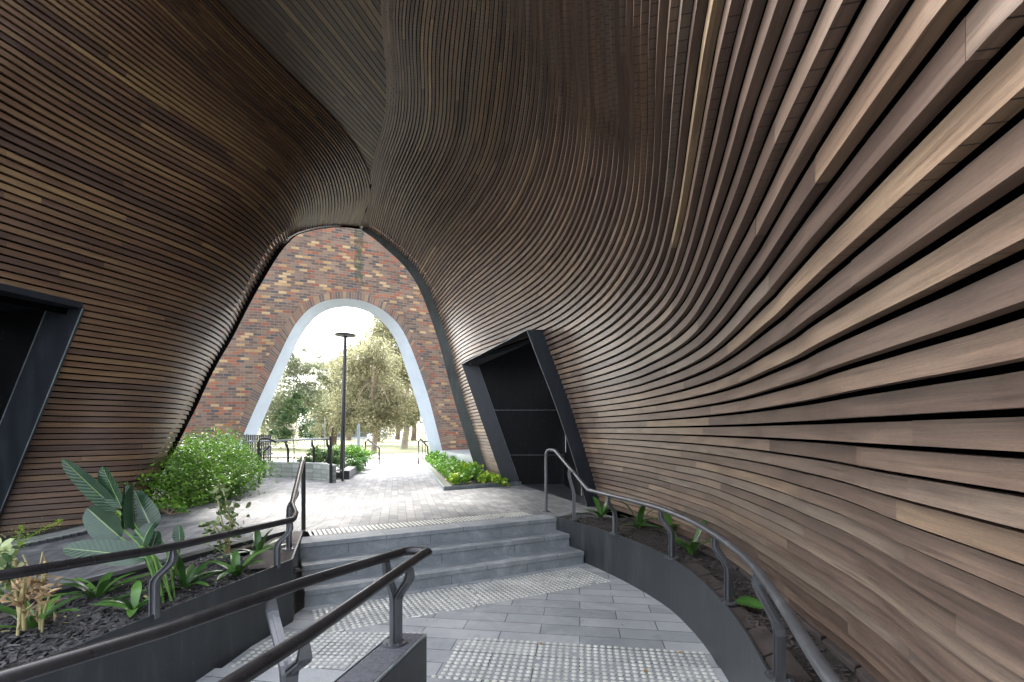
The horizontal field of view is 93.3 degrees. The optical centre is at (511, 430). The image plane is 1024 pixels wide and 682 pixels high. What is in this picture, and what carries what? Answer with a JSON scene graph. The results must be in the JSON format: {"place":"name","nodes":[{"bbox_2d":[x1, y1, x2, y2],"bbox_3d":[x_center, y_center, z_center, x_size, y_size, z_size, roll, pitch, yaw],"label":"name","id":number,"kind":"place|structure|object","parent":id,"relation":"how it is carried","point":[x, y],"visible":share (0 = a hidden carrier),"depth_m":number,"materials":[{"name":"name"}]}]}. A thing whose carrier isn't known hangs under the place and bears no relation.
{"place":"outdoors","nodes":[
{"label":"outdoors","id":0,"kind":"place"},
{"bbox_2d":[196,668,352,681],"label":"ramp paving","id":1,"kind":"structure","parent":0,"point":[305,674],"depth_m":3.17,"materials":[{"name":"grey stone"}]},
{"bbox_2d":[0,459,607,599],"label":"plaza paving","id":2,"kind":"structure","parent":0,"point":[389,491],"depth_m":7.19,"materials":[{"name":"grey stone"}]},
{"bbox_2d":[0,480,170,542],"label":"bed soil","id":3,"kind":"structure","parent":2,"relation":"on","point":[47,531],"depth_m":5.92,"materials":[{"name":"brown soil"}]},
{"bbox_2d":[154,495,193,514],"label":"shrub","id":4,"kind":"object","parent":3,"relation":"on","point":[164,510],"visible":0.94,"depth_m":6.61,"materials":[{"name":"green plant"}]},
{"bbox_2d":[117,421,290,511],"bbox_3d":[-5.414,0.494,8.859,2.314,1.350,4.838,0,0,0],"label":"bushy shrub","id":5,"kind":"object","parent":3,"relation":"on","point":[202,469],"visible":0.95,"depth_m":7.80,"materials":[{"name":"green plant"}]},
{"bbox_2d":[0,472,261,551],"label":"bed kerb","id":6,"kind":"structure","parent":2,"relation":"on","point":[61,535],"depth_m":5.81,"materials":[{"name":"concrete"}]},
{"bbox_2d":[258,437,276,482],"bbox_3d":[-5.160,0.625,10.208,0.366,0.950,0.307,0,0,-27],"label":"hooped handrail","id":7,"kind":"object","parent":6,"relation":"on","point":[268,446],"visible":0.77,"depth_m":10.08,"materials":[{"name":"metal"}]},
{"bbox_2d":[0,530,303,681],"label":"long planter","id":8,"kind":"object","parent":2,"relation":"on","point":[195,654],"visible":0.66,"depth_m":3.14,"materials":[{"name":"metal"}]},
{"bbox_2d":[0,532,63,635],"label":"dried cane plant","id":9,"kind":"object","parent":8,"relation":"in","point":[17,600],"visible":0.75,"depth_m":2.69,"materials":[{"name":"beige plant"}]},
{"bbox_2d":[8,517,63,548],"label":"feathery fern","id":10,"kind":"object","parent":8,"relation":"in","point":[19,540],"visible":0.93,"depth_m":4.60,"materials":[{"name":"green plant"}]},
{"bbox_2d":[0,594,84,628],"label":"strap plant","id":11,"kind":"object","parent":8,"relation":"in","point":[32,622],"visible":0.57,"depth_m":2.82,"materials":[{"name":"green plant"}]},
{"bbox_2d":[43,571,150,597],"bbox_3d":[-2.875,1.085,3.434,0.556,0.189,0.620,0,0,-25],"label":"strap plant","id":12,"kind":"object","parent":8,"relation":"in","point":[103,582],"visible":0.79,"depth_m":3.33,"materials":[{"name":"green plant"}]},
{"bbox_2d":[61,458,184,602],"bbox_3d":[-2.667,0.688,3.357,0.791,0.993,0.247,0,0,-13],"label":"paddle leaf plant","id":13,"kind":"object","parent":8,"relation":"in","point":[106,526],"visible":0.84,"depth_m":3.33,"materials":[{"name":"green plant"}]},
{"bbox_2d":[92,581,179,616],"bbox_3d":[-2.495,1.101,3.168,0.444,0.159,0.576,0,0,0],"label":"strap plant","id":14,"kind":"object","parent":8,"relation":"in","point":[132,607],"visible":0.91,"depth_m":3.13,"materials":[{"name":"green plant"}]},
{"bbox_2d":[0,458,305,618],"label":"planter handrail","id":15,"kind":"object","parent":8,"relation":"on","point":[156,578],"visible":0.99,"depth_m":2.82,"materials":[{"name":"metal"}]},
{"bbox_2d":[111,557,240,599],"bbox_3d":[-2.392,1.013,3.521,0.547,0.334,0.837,0,0,0],"label":"strap plant","id":16,"kind":"object","parent":8,"relation":"in","point":[186,577],"visible":0.76,"depth_m":3.57,"materials":[{"name":"green plant"}]},
{"bbox_2d":[198,480,250,553],"bbox_3d":[-2.651,0.814,4.419,0.388,0.738,0.504,0,0,0],"label":"oval leaf shrub","id":17,"kind":"object","parent":8,"relation":"on","point":[231,518],"visible":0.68,"depth_m":4.35,"materials":[{"name":"plant"}]},
{"bbox_2d":[194,545,271,579],"bbox_3d":[-2.191,1.035,3.774,0.492,0.290,0.669,0,0,-16],"label":"strap plant","id":18,"kind":"object","parent":8,"relation":"in","point":[235,559],"visible":0.88,"depth_m":3.91,"materials":[{"name":"green plant"}]},
{"bbox_2d":[215,528,292,558],"bbox_3d":[-2.427,1.049,4.539,0.469,0.262,0.906,0,0,11],"label":"strap plant","id":19,"kind":"object","parent":8,"relation":"in","point":[258,543],"visible":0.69,"depth_m":4.56,"materials":[{"name":"green plant"}]},
{"bbox_2d":[243,435,272,460],"bbox_3d":[-7.149,0.550,13.586,0.880,0.840,0.052,0,0,0],"label":"paling fence","id":20,"kind":"object","parent":2,"relation":"on","point":[268,453],"visible":0.44,"depth_m":13.59,"materials":[{"name":"metal"}]},
{"bbox_2d":[199,436,343,482],"bbox_3d":[-5.651,0.650,11.404,4.021,1.040,0.704,0,0,18],"label":"handrail","id":21,"kind":"object","parent":2,"relation":"on","point":[329,453],"visible":0.9,"depth_m":10.91,"materials":[{"name":"metal"}]},
{"bbox_2d":[268,387,317,461],"bbox_3d":[-6.290,-0.017,13.923,1.513,2.437,1.093,0,0,0],"label":"young tree","id":22,"kind":"object","parent":2,"relation":"on","point":[289,418],"visible":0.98,"depth_m":13.84,"materials":[{"name":"green plant"}]},
{"bbox_2d":[262,461,336,482],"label":"block wall","id":23,"kind":"structure","parent":2,"relation":"on","point":[317,471],"depth_m":11.41,"materials":[{"name":"concrete"}]},
{"bbox_2d":[296,451,324,462],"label":"round shrub","id":24,"kind":"object","parent":2,"relation":"on","point":[318,455],"visible":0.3,"depth_m":12.52,"materials":[{"name":"green plant"}]},
{"bbox_2d":[153,226,483,468],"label":"brick wall","id":25,"kind":"structure","parent":2,"relation":"on","point":[310,276],"depth_m":15.76,"materials":[{"name":"brown brick"}]},
{"bbox_2d":[305,444,350,464],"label":"round shrub","id":26,"kind":"object","parent":2,"relation":"on","point":[335,453],"visible":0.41,"depth_m":13.06,"materials":[{"name":"green plant"}]},
{"bbox_2d":[334,332,355,469],"bbox_3d":[-4.272,-0.667,12.400,0.540,3.636,0.540,0,0,0],"label":"street lamp","id":27,"kind":"object","parent":2,"relation":"on","point":[345,335],"visible":0.94,"depth_m":12.36,"materials":[{"name":"metal"}]},
{"bbox_2d":[336,463,363,478],"bbox_3d":[-4.499,1.050,13.093,0.633,0.200,3.730,0,0,-12],"label":"stone bench","id":28,"kind":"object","parent":2,"relation":"on","point":[350,472],"depth_m":11.54,"materials":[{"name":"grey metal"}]},
{"bbox_2d":[336,455,371,472],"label":"spiky shrub","id":29,"kind":"object","parent":2,"relation":"on","point":[358,462],"visible":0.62,"depth_m":12.92,"materials":[{"name":"green plant"}]},
{"bbox_2d":[332,441,377,464],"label":"round shrub","id":30,"kind":"object","parent":2,"relation":"on","point":[352,450],"visible":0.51,"depth_m":14.01,"materials":[{"name":"green plant"}]},
{"bbox_2d":[357,424,359,446],"bbox_3d":[-5.551,0.471,17.482,0.132,1.419,0.067,0,0,36],"label":"pole","id":31,"kind":"object","parent":2,"relation":"on","point":[358,434],"visible":0.61,"depth_m":17.45,"materials":[{"name":"metal"}]},
{"bbox_2d":[365,439,379,466],"bbox_3d":[-4.558,0.706,15.832,0.074,0.887,1.257,0,0,5],"label":"rail end","id":32,"kind":"object","parent":2,"relation":"on","point":[374,444],"visible":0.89,"depth_m":16.24,"materials":[{"name":"paint"}]},
{"bbox_2d":[307,512,531,535],"bbox_3d":[-1.022,1.144,6.006,2.787,0.006,0.288,0,0,-28],"label":"tactile strip","id":33,"kind":"object","parent":2,"relation":"on","point":[369,527],"visible":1,"depth_m":5.91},
{"bbox_2d":[418,438,427,463],"bbox_3d":[-3.134,0.706,17.119,0.074,0.887,1.257,0,0,5],"label":"rail end","id":34,"kind":"object","parent":2,"relation":"on","point":[420,439],"visible":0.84,"depth_m":16.54,"materials":[{"name":"paint"}]},
{"bbox_2d":[422,427,427,458],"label":"pole","id":35,"kind":"structure","parent":2,"relation":"on","point":[425,441],"depth_m":18.99,"materials":[{"name":"metal"}]},
{"bbox_2d":[420,459,521,490],"bbox_3d":[-1.498,1.113,14.557,3.536,0.075,10.722,0,0,-3],"label":"planting bed","id":36,"kind":"object","parent":2,"relation":"on","point":[440,480],"visible":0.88,"depth_m":10.06,"materials":[{"name":"concrete"}]},
{"bbox_2d":[445,471,460,484],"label":"lime plant","id":37,"kind":"object","parent":36,"relation":"on","point":[451,479],"visible":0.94,"depth_m":9.82,"materials":[{"name":"green plant"}]},
{"bbox_2d":[440,449,472,465],"bbox_3d":[-1.539,0.919,15.265,1.526,0.462,5.120,0,0,-7],"label":"plinth","id":38,"kind":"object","parent":36,"relation":"on","point":[464,455],"visible":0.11,"depth_m":14.46,"materials":[{"name":"white concrete"}]},
{"bbox_2d":[424,450,490,484],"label":"ground cover","id":39,"kind":"object","parent":36,"relation":"on","point":[440,463],"visible":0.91,"depth_m":11.59,"materials":[{"name":"green plant"}]},
{"bbox_2d":[460,461,483,476],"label":"lime plant","id":40,"kind":"object","parent":36,"relation":"on","point":[466,465],"visible":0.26,"depth_m":10.97,"materials":[{"name":"green plant"}]},
{"bbox_2d":[477,470,494,482],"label":"lime plant","id":41,"kind":"object","parent":36,"relation":"on","point":[486,476],"visible":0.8,"depth_m":10.06,"materials":[{"name":"green plant"}]},
{"bbox_2d":[490,473,509,485],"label":"lime plant","id":42,"kind":"object","parent":36,"relation":"on","point":[497,479],"visible":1,"depth_m":9.83,"materials":[{"name":"green plant"}]},
{"bbox_2d":[0,0,1023,681],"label":"timber pavilion","id":43,"kind":"structure","parent":2,"relation":"on","point":[746,276],"depth_m":4.25,"materials":[{"name":"brown wood"}]},
{"bbox_2d":[0,283,140,531],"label":"slatted wall","id":44,"kind":"structure","parent":43,"relation":"in","point":[35,344],"depth_m":5.68,"materials":[{"name":"wood"}]},
{"bbox_2d":[462,329,599,506],"bbox_3d":[0.318,-0.574,8.770,2.775,3.451,3.050,0,0,0],"label":"doorway","id":45,"kind":"structure","parent":43,"relation":"in","point":[524,408],"depth_m":10.25,"materials":[{"name":"black metal"}]},
{"bbox_2d":[259,307,424,430],"label":"sky","id":46,"kind":"structure","parent":0,"point":[342,319],"materials":[{"name":"white"}]},
{"bbox_2d":[299,414,386,438],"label":"white building","id":47,"kind":"structure","parent":0,"point":[361,437],"depth_m":62.00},
{"bbox_2d":[257,431,430,458],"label":"lawn","id":48,"kind":"structure","parent":0,"point":[389,446],"depth_m":34.74,"materials":[{"name":"green plant"}]},
{"bbox_2d":[258,347,336,447],"bbox_3d":[-16.302,-2.054,31.257,11.241,7.112,6.035,0,0,36],"label":"gum tree","id":49,"kind":"object","parent":48,"relation":"on","point":[296,365],"visible":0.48,"depth_m":29.72,"materials":[{"name":"green plant"}]},
{"bbox_2d":[295,344,310,355],"bbox_3d":[-13.964,-5.326,32.199,1.614,0.880,1.145,0,0,32],"label":"leaf spray","id":50,"kind":"object","parent":49,"relation":"attached to","point":[303,349],"visible":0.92,"depth_m":31.97,"materials":[{"name":"green plant"}]},
{"bbox_2d":[300,321,405,444],"bbox_3d":[-11.667,-3.792,39.223,13.500,10.134,7.944,0,0,0],"label":"gum tree","id":51,"kind":"object","parent":48,"relation":"on","point":[320,430],"visible":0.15,"depth_m":38.45,"materials":[{"name":"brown plant"}]},
{"bbox_2d":[313,333,420,452],"bbox_3d":[-7.632,-2.029,25.792,6.082,6.588,6.099,0,0,0],"label":"gum tree","id":52,"kind":"object","parent":48,"relation":"on","point":[385,411],"visible":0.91,"depth_m":25.19,"materials":[{"name":"green plant"}]},
{"bbox_2d":[355,311,422,447],"bbox_3d":[-7.250,-3.599,31.726,6.125,9.766,4.924,0,0,0],"label":"gum tree","id":53,"kind":"object","parent":48,"relation":"on","point":[379,328],"visible":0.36,"depth_m":31.07,"materials":[{"name":"green plant"}]},
{"bbox_2d":[395,428,399,439],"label":"distant tree","id":54,"kind":"object","parent":48,"relation":"on","point":[397,436],"depth_m":58.41,"materials":[{"name":"brown plant"}]},
{"bbox_2d":[401,384,416,440],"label":"distant tree","id":55,"kind":"object","parent":48,"relation":"on","point":[414,433],"depth_m":53.08,"materials":[{"name":"brown plant"}]},
{"bbox_2d":[271,452,429,457],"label":"park path","id":56,"kind":"structure","parent":0,"point":[398,455],"depth_m":21.44,"materials":[{"name":"grey concrete"}]},
{"bbox_2d":[300,514,583,606],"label":"stone steps","id":57,"kind":"structure","parent":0,"point":[468,551],"depth_m":5.34,"materials":[{"name":"grey stone"}]},
{"bbox_2d":[295,510,611,613],"bbox_3d":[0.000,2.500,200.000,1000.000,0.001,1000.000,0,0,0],"label":"ground","id":58,"kind":"structure","parent":0,"point":[301,603],"depth_m":11.37,"materials":[{"name":"black soil"}]},
{"bbox_2d":[223,563,728,681],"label":"landing paving","id":59,"kind":"structure","parent":0,"point":[594,613],"depth_m":3.90,"materials":[{"name":"grey stone"}]},
{"bbox_2d":[231,631,421,668],"bbox_3d":[-1.304,1.596,3.537,1.199,0.006,0.610,0,0,0],"label":"tactile strip","id":60,"kind":"object","parent":59,"relation":"on","point":[327,653],"visible":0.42,"depth_m":3.52,"materials":[{"name":"grey concrete"}]},
{"bbox_2d":[332,633,426,681],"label":"wall","id":61,"kind":"structure","parent":59,"relation":"on","point":[407,662],"depth_m":2.46,"materials":[{"name":"concrete"}]},
{"bbox_2d":[0,546,431,681],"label":"double handrail","id":62,"kind":"object","parent":61,"relation":"on","point":[281,651],"visible":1,"depth_m":1.75,"materials":[{"name":"metal"}]},
{"bbox_2d":[312,567,609,633],"bbox_3d":[-0.364,1.596,4.703,2.887,0.006,0.588,0,0,-28],"label":"tactile strip","id":63,"kind":"object","parent":59,"relation":"on","point":[387,606],"visible":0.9,"depth_m":4.66,"materials":[{"name":"grey concrete"}]},
{"bbox_2d":[431,637,719,681],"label":"tactile strip","id":64,"kind":"object","parent":59,"relation":"on","point":[554,646],"visible":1,"depth_m":3.30,"materials":[{"name":"grey concrete"}]},
{"bbox_2d":[555,516,878,681],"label":"curved planter","id":65,"kind":"object","parent":59,"relation":"on","point":[686,588],"visible":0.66,"depth_m":3.80,"materials":[{"name":"concrete"}]},
{"bbox_2d":[568,497,610,517],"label":"strap plant","id":66,"kind":"object","parent":65,"relation":"on","point":[603,510],"visible":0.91,"depth_m":6.42,"materials":[{"name":"green plant"}]},
{"bbox_2d":[620,500,658,528],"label":"strap plant","id":67,"kind":"object","parent":65,"relation":"on","point":[639,518],"visible":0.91,"depth_m":5.64,"materials":[{"name":"green plant"}]},
{"bbox_2d":[628,512,679,536],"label":"strap plant","id":68,"kind":"object","parent":65,"relation":"in","point":[668,518],"visible":0.38,"depth_m":5.38,"materials":[{"name":"green plant"}]},
{"bbox_2d":[542,448,841,681],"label":"curved handrail","id":69,"kind":"object","parent":65,"relation":"on","point":[823,669],"visible":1,"depth_m":2.45,"materials":[{"name":"grey metal"}]},
{"bbox_2d":[675,520,711,554],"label":"strap plant","id":70,"kind":"object","parent":65,"relation":"in","point":[691,547],"visible":0.88,"depth_m":4.51,"materials":[{"name":"green plant"}]},
{"bbox_2d":[736,595,762,608],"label":"fallen leaf","id":71,"kind":"object","parent":65,"relation":"on","point":[748,601],"visible":0.94,"depth_m":3.15,"materials":[{"name":"green plant"}]}
]}

